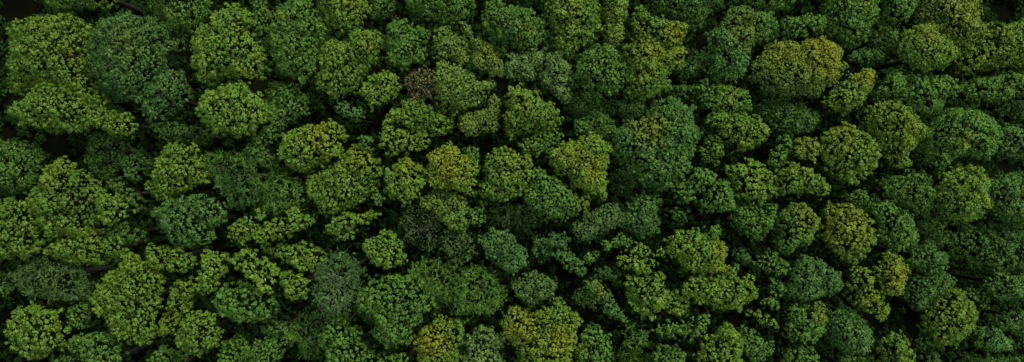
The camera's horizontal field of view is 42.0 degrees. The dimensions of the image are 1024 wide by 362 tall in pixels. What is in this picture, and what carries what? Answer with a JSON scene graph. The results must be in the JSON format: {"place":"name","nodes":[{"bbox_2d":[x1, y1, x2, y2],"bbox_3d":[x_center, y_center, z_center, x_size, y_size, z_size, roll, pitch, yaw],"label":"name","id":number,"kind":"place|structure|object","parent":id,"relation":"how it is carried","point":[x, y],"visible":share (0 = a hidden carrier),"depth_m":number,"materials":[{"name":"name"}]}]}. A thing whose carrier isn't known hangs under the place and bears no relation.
{"place":"outdoors","nodes":[
{"label":"outdoors","id":0,"kind":"place"},
{"bbox_2d":[0,0,1023,361],"bbox_3d":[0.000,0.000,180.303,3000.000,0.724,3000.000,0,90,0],"label":"ground","id":1,"kind":"structure","parent":0,"point":[12,10],"depth_m":180.30,"materials":[{"name":"green plant"}]},
{"bbox_2d":[0,137,59,193],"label":"broadleaf tree","id":2,"kind":"object","parent":1,"relation":"on","point":[10,169],"visible":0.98,"depth_m":158.26,"materials":[{"name":"green plant"}]},
{"bbox_2d":[0,196,79,262],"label":"broadleaf tree","id":3,"kind":"object","parent":1,"relation":"on","point":[23,226],"visible":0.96,"depth_m":155.50,"materials":[{"name":"green plant"}]},
{"bbox_2d":[3,300,101,360],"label":"broadleaf tree","id":4,"kind":"object","parent":1,"relation":"on","point":[54,327],"visible":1,"depth_m":156.15,"materials":[{"name":"green plant"}]},
{"bbox_2d":[5,256,110,304],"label":"feathery tree","id":5,"kind":"object","parent":1,"relation":"on","point":[79,271],"visible":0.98,"depth_m":158.23,"materials":[{"name":"green plant"}]},
{"bbox_2d":[5,12,116,114],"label":"broadleaf tree","id":6,"kind":"object","parent":1,"relation":"on","point":[62,52],"visible":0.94,"depth_m":155.87,"materials":[{"name":"green plant"}]},
{"bbox_2d":[7,81,117,136],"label":"broadleaf tree","id":7,"kind":"object","parent":1,"relation":"on","point":[57,124],"visible":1,"depth_m":154.44,"materials":[{"name":"green plant"}]},
{"bbox_2d":[25,155,122,242],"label":"broadleaf tree","id":8,"kind":"object","parent":1,"relation":"on","point":[84,201],"visible":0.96,"depth_m":155.92,"materials":[{"name":"green plant"}]},
{"bbox_2d":[42,227,149,266],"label":"broadleaf tree","id":9,"kind":"object","parent":1,"relation":"on","point":[102,248],"visible":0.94,"depth_m":157.66,"materials":[{"name":"green plant"}]},
{"bbox_2d":[83,131,141,180],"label":"broadleaf tree","id":10,"kind":"object","parent":1,"relation":"on","point":[91,151],"visible":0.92,"depth_m":164.66,"materials":[{"name":"green plant"}]},
{"bbox_2d":[77,331,155,361],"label":"broadleaf tree","id":11,"kind":"object","parent":1,"relation":"on","point":[118,358],"visible":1,"depth_m":157.60,"materials":[{"name":"green plant"}]},
{"bbox_2d":[85,10,178,104],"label":"broadleaf tree","id":12,"kind":"object","parent":1,"relation":"on","point":[153,69],"visible":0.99,"depth_m":154.46,"materials":[{"name":"green plant"}]},
{"bbox_2d":[88,252,180,345],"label":"broadleaf tree","id":13,"kind":"object","parent":1,"relation":"on","point":[147,300],"visible":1,"depth_m":155.73,"materials":[{"name":"green plant"}]},
{"bbox_2d":[138,69,209,130],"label":"broadleaf tree","id":14,"kind":"object","parent":1,"relation":"on","point":[172,98],"visible":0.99,"depth_m":156.87,"materials":[{"name":"green plant"}]},
{"bbox_2d":[144,242,212,273],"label":"broadleaf tree","id":15,"kind":"object","parent":1,"relation":"on","point":[180,257],"visible":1,"depth_m":156.36,"materials":[{"name":"green plant"}]},
{"bbox_2d":[145,0,222,34],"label":"broadleaf tree","id":16,"kind":"object","parent":1,"relation":"on","point":[204,10],"visible":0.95,"depth_m":157.68,"materials":[{"name":"green plant"}]},
{"bbox_2d":[144,141,227,202],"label":"broadleaf tree","id":17,"kind":"object","parent":1,"relation":"on","point":[154,175],"visible":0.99,"depth_m":154.48,"materials":[{"name":"green plant"}]},
{"bbox_2d":[158,275,224,336],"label":"broadleaf tree","id":18,"kind":"object","parent":1,"relation":"on","point":[172,291],"visible":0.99,"depth_m":157.02,"materials":[{"name":"green plant"}]},
{"bbox_2d":[150,193,235,248],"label":"broadleaf tree","id":19,"kind":"object","parent":1,"relation":"on","point":[226,218],"visible":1,"depth_m":154.79,"materials":[{"name":"green plant"}]},
{"bbox_2d":[174,309,242,357],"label":"broadleaf tree","id":20,"kind":"object","parent":1,"relation":"on","point":[211,342],"visible":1,"depth_m":155.66,"materials":[{"name":"green plant"}]},
{"bbox_2d":[189,2,271,86],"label":"broadleaf tree","id":21,"kind":"object","parent":1,"relation":"on","point":[244,58],"visible":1,"depth_m":155.02,"materials":[{"name":"green plant"}]},
{"bbox_2d":[194,80,276,139],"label":"broadleaf tree","id":22,"kind":"object","parent":1,"relation":"on","point":[258,115],"visible":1,"depth_m":154.49,"materials":[{"name":"green plant"}]},
{"bbox_2d":[202,148,270,210],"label":"feathery tree","id":23,"kind":"object","parent":1,"relation":"on","point":[251,177],"visible":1,"depth_m":157.70,"materials":[{"name":"green plant"}]},
{"bbox_2d":[211,280,280,324],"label":"broadleaf tree","id":24,"kind":"object","parent":1,"relation":"on","point":[223,312],"visible":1,"depth_m":156.32,"materials":[{"name":"green plant"}]},
{"bbox_2d":[229,245,288,294],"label":"broadleaf tree","id":25,"kind":"object","parent":1,"relation":"on","point":[257,263],"visible":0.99,"depth_m":153.59,"materials":[{"name":"green plant"}]},
{"bbox_2d":[257,164,307,214],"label":"feathery tree","id":26,"kind":"object","parent":1,"relation":"on","point":[293,190],"visible":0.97,"depth_m":157.21,"materials":[{"name":"green plant"}]},
{"bbox_2d":[251,81,314,147],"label":"broadleaf tree","id":27,"kind":"object","parent":1,"relation":"on","point":[304,108],"visible":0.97,"depth_m":160.41,"materials":[{"name":"green plant"}]},
{"bbox_2d":[252,207,315,243],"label":"broadleaf tree","id":28,"kind":"object","parent":1,"relation":"on","point":[287,228],"visible":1,"depth_m":153.65,"materials":[{"name":"green plant"}]},
{"bbox_2d":[260,240,332,272],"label":"broadleaf tree","id":29,"kind":"object","parent":1,"relation":"on","point":[312,256],"visible":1,"depth_m":157.25,"materials":[{"name":"green plant"}]},
{"bbox_2d":[264,0,331,85],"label":"broadleaf tree","id":30,"kind":"object","parent":1,"relation":"on","point":[315,47],"visible":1,"depth_m":155.09,"materials":[{"name":"green plant"}]},
{"bbox_2d":[276,118,348,175],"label":"broadleaf tree","id":31,"kind":"object","parent":1,"relation":"on","point":[322,153],"visible":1,"depth_m":154.54,"materials":[{"name":"green plant"}]},
{"bbox_2d":[310,247,364,319],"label":"feathery tree","id":32,"kind":"object","parent":1,"relation":"on","point":[342,281],"visible":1,"depth_m":155.81,"materials":[{"name":"green plant"}]},
{"bbox_2d":[314,0,371,35],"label":"broadleaf tree","id":33,"kind":"object","parent":1,"relation":"on","point":[359,12],"visible":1,"depth_m":156.72,"materials":[{"name":"green plant"}]},
{"bbox_2d":[305,144,386,217],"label":"broadleaf tree","id":34,"kind":"object","parent":1,"relation":"on","point":[347,185],"visible":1,"depth_m":155.53,"materials":[{"name":"green plant"}]},
{"bbox_2d":[311,28,389,101],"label":"broadleaf tree","id":35,"kind":"object","parent":1,"relation":"on","point":[352,80],"visible":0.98,"depth_m":157.50,"materials":[{"name":"green plant"}]},
{"bbox_2d":[317,313,388,361],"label":"broadleaf tree","id":36,"kind":"object","parent":1,"relation":"on","point":[361,356],"visible":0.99,"depth_m":157.24,"materials":[{"name":"green plant"}]},
{"bbox_2d":[362,228,408,269],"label":"broadleaf tree","id":37,"kind":"object","parent":1,"relation":"on","point":[392,243],"visible":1,"depth_m":153.78,"materials":[{"name":"green plant"}]},
{"bbox_2d":[355,273,439,348],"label":"broadleaf tree","id":38,"kind":"object","parent":1,"relation":"on","point":[401,297],"visible":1,"depth_m":155.15,"materials":[{"name":"green plant"}]},
{"bbox_2d":[383,156,426,207],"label":"broadleaf tree","id":39,"kind":"object","parent":1,"relation":"on","point":[408,160],"visible":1,"depth_m":154.11,"materials":[{"name":"green plant"}]},
{"bbox_2d":[383,18,432,71],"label":"broadleaf tree","id":40,"kind":"object","parent":1,"relation":"on","point":[401,23],"visible":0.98,"depth_m":156.91,"materials":[{"name":"green plant"}]},
{"bbox_2d":[382,98,454,136],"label":"broadleaf tree","id":41,"kind":"object","parent":1,"relation":"on","point":[429,123],"visible":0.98,"depth_m":156.32,"materials":[{"name":"green plant"}]},
{"bbox_2d":[408,256,464,305],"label":"feathery tree","id":42,"kind":"object","parent":1,"relation":"on","point":[448,269],"visible":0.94,"depth_m":157.79,"materials":[{"name":"green plant"}]},
{"bbox_2d":[404,0,476,29],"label":"broadleaf tree","id":43,"kind":"object","parent":1,"relation":"on","point":[451,10],"visible":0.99,"depth_m":158.76,"materials":[{"name":"green plant"}]},
{"bbox_2d":[413,312,468,361],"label":"broadleaf tree","id":44,"kind":"object","parent":1,"relation":"on","point":[442,339],"visible":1,"depth_m":155.25,"materials":[{"name":"green plant"}]},
{"bbox_2d":[417,190,467,230],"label":"broadleaf tree","id":45,"kind":"object","parent":1,"relation":"on","point":[458,202],"visible":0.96,"depth_m":155.82,"materials":[{"name":"green plant"}]},
{"bbox_2d":[432,25,472,68],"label":"broadleaf tree","id":46,"kind":"object","parent":1,"relation":"on","point":[444,39],"visible":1,"depth_m":157.17,"materials":[{"name":"green plant"}]},
{"bbox_2d":[424,141,481,196],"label":"broadleaf tree","id":47,"kind":"object","parent":1,"relation":"on","point":[451,171],"visible":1,"depth_m":154.20,"materials":[{"name":"green plant"}]},
{"bbox_2d":[432,60,496,115],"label":"broadleaf tree","id":48,"kind":"object","parent":1,"relation":"on","point":[455,93],"visible":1,"depth_m":154.69,"materials":[{"name":"green plant"}]},
{"bbox_2d":[448,260,507,316],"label":"feathery tree","id":49,"kind":"object","parent":1,"relation":"on","point":[481,280],"visible":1,"depth_m":155.66,"materials":[{"name":"green plant"}]},
{"bbox_2d":[457,94,501,137],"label":"broadleaf tree","id":50,"kind":"object","parent":1,"relation":"on","point":[473,124],"visible":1,"depth_m":156.76,"materials":[{"name":"green plant"}]},
{"bbox_2d":[462,323,505,361],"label":"broadleaf tree","id":51,"kind":"object","parent":1,"relation":"on","point":[488,338],"visible":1,"depth_m":157.60,"materials":[{"name":"green plant"}]},
{"bbox_2d":[477,227,528,275],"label":"broadleaf tree","id":52,"kind":"object","parent":1,"relation":"on","point":[501,237],"visible":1,"depth_m":153.91,"materials":[{"name":"green plant"}]},
{"bbox_2d":[478,145,534,201],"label":"broadleaf tree","id":53,"kind":"object","parent":1,"relation":"on","point":[506,170],"visible":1,"depth_m":154.16,"materials":[{"name":"green plant"}]},
{"bbox_2d":[0,0,1023,361],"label":"undergrowth","id":54,"kind":"object","parent":1,"relation":"on","point":[500,144],"visible":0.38,"depth_m":178.67,"materials":[{"name":"green plant"}]},
{"bbox_2d":[478,0,545,51],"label":"broadleaf tree","id":55,"kind":"object","parent":1,"relation":"on","point":[517,41],"visible":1,"depth_m":154.90,"materials":[{"name":"green plant"}]},
{"bbox_2d":[502,82,563,143],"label":"broadleaf tree","id":56,"kind":"object","parent":1,"relation":"on","point":[523,111],"visible":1,"depth_m":155.12,"materials":[{"name":"green plant"}]},
{"bbox_2d":[499,296,583,361],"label":"broadleaf tree","id":57,"kind":"object","parent":1,"relation":"on","point":[545,336],"visible":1,"depth_m":155.53,"materials":[{"name":"green plant"}]},
{"bbox_2d":[534,50,576,103],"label":"broadleaf tree","id":58,"kind":"object","parent":1,"relation":"on","point":[554,86],"visible":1,"depth_m":156.62,"materials":[{"name":"green plant"}]},
{"bbox_2d":[522,168,590,224],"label":"broadleaf tree","id":59,"kind":"object","parent":1,"relation":"on","point":[545,199],"visible":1,"depth_m":154.77,"materials":[{"name":"green plant"}]},
{"bbox_2d":[542,0,603,57],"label":"broadleaf tree","id":60,"kind":"object","parent":1,"relation":"on","point":[565,29],"visible":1,"depth_m":155.29,"materials":[{"name":"green plant"}]},
{"bbox_2d":[545,129,614,200],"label":"broadleaf tree","id":61,"kind":"object","parent":1,"relation":"on","point":[578,162],"visible":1,"depth_m":154.63,"materials":[{"name":"green plant"}]},
{"bbox_2d":[573,322,613,361],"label":"broadleaf tree","id":62,"kind":"object","parent":1,"relation":"on","point":[584,345],"visible":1,"depth_m":156.93,"materials":[{"name":"green plant"}]},
{"bbox_2d":[572,202,625,243],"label":"broadleaf tree","id":63,"kind":"object","parent":1,"relation":"on","point":[597,220],"visible":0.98,"depth_m":156.30,"materials":[{"name":"green plant"}]},
{"bbox_2d":[574,43,629,98],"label":"broadleaf tree","id":64,"kind":"object","parent":1,"relation":"on","point":[601,70],"visible":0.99,"depth_m":154.98,"materials":[{"name":"green plant"}]},
{"bbox_2d":[620,190,662,240],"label":"broadleaf tree","id":65,"kind":"object","parent":1,"relation":"on","point":[640,215],"visible":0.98,"depth_m":157.07,"materials":[{"name":"green plant"}]},
{"bbox_2d":[618,271,670,320],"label":"broadleaf tree","id":66,"kind":"object","parent":1,"relation":"on","point":[633,282],"visible":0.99,"depth_m":155.41,"materials":[{"name":"green plant"}]},
{"bbox_2d":[621,34,687,103],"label":"broadleaf tree","id":67,"kind":"object","parent":1,"relation":"on","point":[634,82],"visible":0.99,"depth_m":154.14,"materials":[{"name":"green plant"}]},
{"bbox_2d":[610,96,702,191],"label":"broadleaf tree","id":68,"kind":"object","parent":1,"relation":"on","point":[642,152],"visible":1,"depth_m":154.13,"materials":[{"name":"green plant"}]},
{"bbox_2d":[631,4,688,55],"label":"broadleaf tree","id":69,"kind":"object","parent":1,"relation":"on","point":[667,33],"visible":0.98,"depth_m":155.01,"materials":[{"name":"green plant"}]},
{"bbox_2d":[648,0,723,34],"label":"broadleaf tree","id":70,"kind":"object","parent":1,"relation":"on","point":[670,7],"visible":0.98,"depth_m":162.11,"materials":[{"name":"green plant"}]},
{"bbox_2d":[663,227,739,276],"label":"broadleaf tree","id":71,"kind":"object","parent":1,"relation":"on","point":[673,243],"visible":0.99,"depth_m":154.76,"materials":[{"name":"green plant"}]},
{"bbox_2d":[688,321,743,361],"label":"broadleaf tree","id":72,"kind":"object","parent":1,"relation":"on","point":[707,350],"visible":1,"depth_m":154.67,"materials":[{"name":"green plant"}]},
{"bbox_2d":[681,272,758,312],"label":"broadleaf tree","id":73,"kind":"object","parent":1,"relation":"on","point":[703,281],"visible":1,"depth_m":154.58,"materials":[{"name":"green plant"}]},
{"bbox_2d":[689,78,752,117],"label":"broadleaf tree","id":74,"kind":"object","parent":1,"relation":"on","point":[720,107],"visible":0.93,"depth_m":157.13,"materials":[{"name":"green plant"}]},
{"bbox_2d":[705,110,769,153],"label":"broadleaf tree","id":75,"kind":"object","parent":1,"relation":"on","point":[725,116],"visible":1,"depth_m":154.73,"materials":[{"name":"green plant"}]},
{"bbox_2d":[698,5,778,83],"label":"broadleaf tree","id":76,"kind":"object","parent":1,"relation":"on","point":[720,55],"visible":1,"depth_m":155.43,"materials":[{"name":"green plant"}]},
{"bbox_2d":[719,157,778,207],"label":"broadleaf tree","id":77,"kind":"object","parent":1,"relation":"on","point":[740,182],"visible":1,"depth_m":155.52,"materials":[{"name":"green plant"}]},
{"bbox_2d":[720,203,777,241],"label":"broadleaf tree","id":78,"kind":"object","parent":1,"relation":"on","point":[748,217],"visible":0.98,"depth_m":156.36,"materials":[{"name":"green plant"}]},
{"bbox_2d":[753,99,821,138],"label":"broadleaf tree","id":79,"kind":"object","parent":1,"relation":"on","point":[773,122],"visible":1,"depth_m":159.83,"materials":[{"name":"green plant"}]},
{"bbox_2d":[759,202,820,256],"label":"broadleaf tree","id":80,"kind":"object","parent":1,"relation":"on","point":[785,224],"visible":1,"depth_m":154.59,"materials":[{"name":"green plant"}]},
{"bbox_2d":[756,160,830,200],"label":"broadleaf tree","id":81,"kind":"object","parent":1,"relation":"on","point":[791,181],"visible":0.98,"depth_m":154.94,"materials":[{"name":"green plant"}]},
{"bbox_2d":[767,300,827,344],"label":"broadleaf tree","id":82,"kind":"object","parent":1,"relation":"on","point":[804,320],"visible":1,"depth_m":155.50,"materials":[{"name":"green plant"}]},
{"bbox_2d":[747,35,848,101],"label":"broadleaf tree","id":83,"kind":"object","parent":1,"relation":"on","point":[781,73],"visible":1,"depth_m":155.44,"materials":[{"name":"green plant"}]},
{"bbox_2d":[770,253,844,302],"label":"broadleaf tree","id":84,"kind":"object","parent":1,"relation":"on","point":[793,271],"visible":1,"depth_m":154.74,"materials":[{"name":"green plant"}]},
{"bbox_2d":[805,67,876,119],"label":"broadleaf tree","id":85,"kind":"object","parent":1,"relation":"on","point":[863,92],"visible":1,"depth_m":157.60,"materials":[{"name":"green plant"}]},
{"bbox_2d":[808,303,874,358],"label":"broadleaf tree","id":86,"kind":"object","parent":1,"relation":"on","point":[833,324],"visible":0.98,"depth_m":156.63,"materials":[{"name":"green plant"}]},
{"bbox_2d":[804,200,879,264],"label":"broadleaf tree","id":87,"kind":"object","parent":1,"relation":"on","point":[830,226],"visible":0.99,"depth_m":155.32,"materials":[{"name":"green plant"}]},
{"bbox_2d":[805,121,881,185],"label":"broadleaf tree","id":88,"kind":"object","parent":1,"relation":"on","point":[845,152],"visible":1,"depth_m":155.18,"materials":[{"name":"green plant"}]},
{"bbox_2d":[808,0,880,47],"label":"broadleaf tree","id":89,"kind":"object","parent":1,"relation":"on","point":[838,10],"visible":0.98,"depth_m":157.58,"materials":[{"name":"green plant"}]},
{"bbox_2d":[812,265,890,321],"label":"broadleaf tree","id":90,"kind":"object","parent":1,"relation":"on","point":[887,308],"visible":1,"depth_m":155.27,"materials":[{"name":"green plant"}]},
{"bbox_2d":[838,250,911,295],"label":"broadleaf tree","id":91,"kind":"object","parent":1,"relation":"on","point":[899,283],"visible":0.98,"depth_m":155.07,"materials":[{"name":"green plant"}]},
{"bbox_2d":[846,199,919,251],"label":"broadleaf tree","id":92,"kind":"object","parent":1,"relation":"on","point":[879,225],"visible":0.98,"depth_m":157.04,"materials":[{"name":"green plant"}]},
{"bbox_2d":[842,98,931,168],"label":"broadleaf tree","id":93,"kind":"object","parent":1,"relation":"on","point":[869,128],"visible":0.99,"depth_m":155.40,"materials":[{"name":"green plant"}]},
{"bbox_2d":[865,169,938,213],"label":"broadleaf tree","id":94,"kind":"object","parent":1,"relation":"on","point":[897,189],"visible":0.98,"depth_m":157.86,"materials":[{"name":"green plant"}]},
{"bbox_2d":[869,239,949,274],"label":"broadleaf tree","id":95,"kind":"object","parent":1,"relation":"on","point":[939,255],"visible":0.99,"depth_m":156.61,"materials":[{"name":"green plant"}]},
{"bbox_2d":[869,22,959,72],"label":"broadleaf tree","id":96,"kind":"object","parent":1,"relation":"on","point":[908,59],"visible":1,"depth_m":154.34,"materials":[{"name":"green plant"}]},
{"bbox_2d":[869,72,962,118],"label":"broadleaf tree","id":97,"kind":"object","parent":1,"relation":"on","point":[913,97],"visible":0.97,"depth_m":156.65,"materials":[{"name":"green plant"}]},
{"bbox_2d":[876,271,957,310],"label":"broadleaf tree","id":98,"kind":"object","parent":1,"relation":"on","point":[912,288],"visible":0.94,"depth_m":156.42,"materials":[{"name":"green plant"}]},
{"bbox_2d":[892,283,978,347],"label":"broadleaf tree","id":99,"kind":"object","parent":1,"relation":"on","point":[967,327],"visible":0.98,"depth_m":155.70,"materials":[{"name":"green plant"}]},
{"bbox_2d":[895,0,993,51],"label":"broadleaf tree","id":100,"kind":"object","parent":1,"relation":"on","point":[969,16],"visible":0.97,"depth_m":157.32,"materials":[{"name":"green plant"}]},
{"bbox_2d":[898,164,993,224],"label":"broadleaf tree","id":101,"kind":"object","parent":1,"relation":"on","point":[960,193],"visible":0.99,"depth_m":155.05,"materials":[{"name":"green plant"}]},
{"bbox_2d":[900,107,1003,169],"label":"broadleaf tree","id":102,"kind":"object","parent":1,"relation":"on","point":[956,128],"visible":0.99,"depth_m":155.17,"materials":[{"name":"green plant"}]},
{"bbox_2d":[928,70,1023,105],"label":"broadleaf tree","id":103,"kind":"object","parent":1,"relation":"on","point":[977,90],"visible":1,"depth_m":156.53,"materials":[{"name":"green plant"}]},
{"bbox_2d":[941,220,1023,275],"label":"broadleaf tree","id":104,"kind":"object","parent":1,"relation":"on","point":[953,242],"visible":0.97,"depth_m":161.58,"materials":[{"name":"green plant"}]},
{"bbox_2d":[947,17,1023,75],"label":"broadleaf tree","id":105,"kind":"object","parent":1,"relation":"on","point":[960,59],"visible":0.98,"depth_m":156.34,"materials":[{"name":"green plant"}]},
{"bbox_2d":[948,271,1023,303],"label":"broadleaf tree","id":106,"kind":"object","parent":1,"relation":"on","point":[1018,284],"visible":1,"depth_m":157.75,"materials":[{"name":"green plant"}]},
{"bbox_2d":[966,169,1023,223],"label":"broadleaf tree","id":107,"kind":"object","parent":1,"relation":"on","point":[1007,196],"visible":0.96,"depth_m":158.13,"materials":[{"name":"green plant"}]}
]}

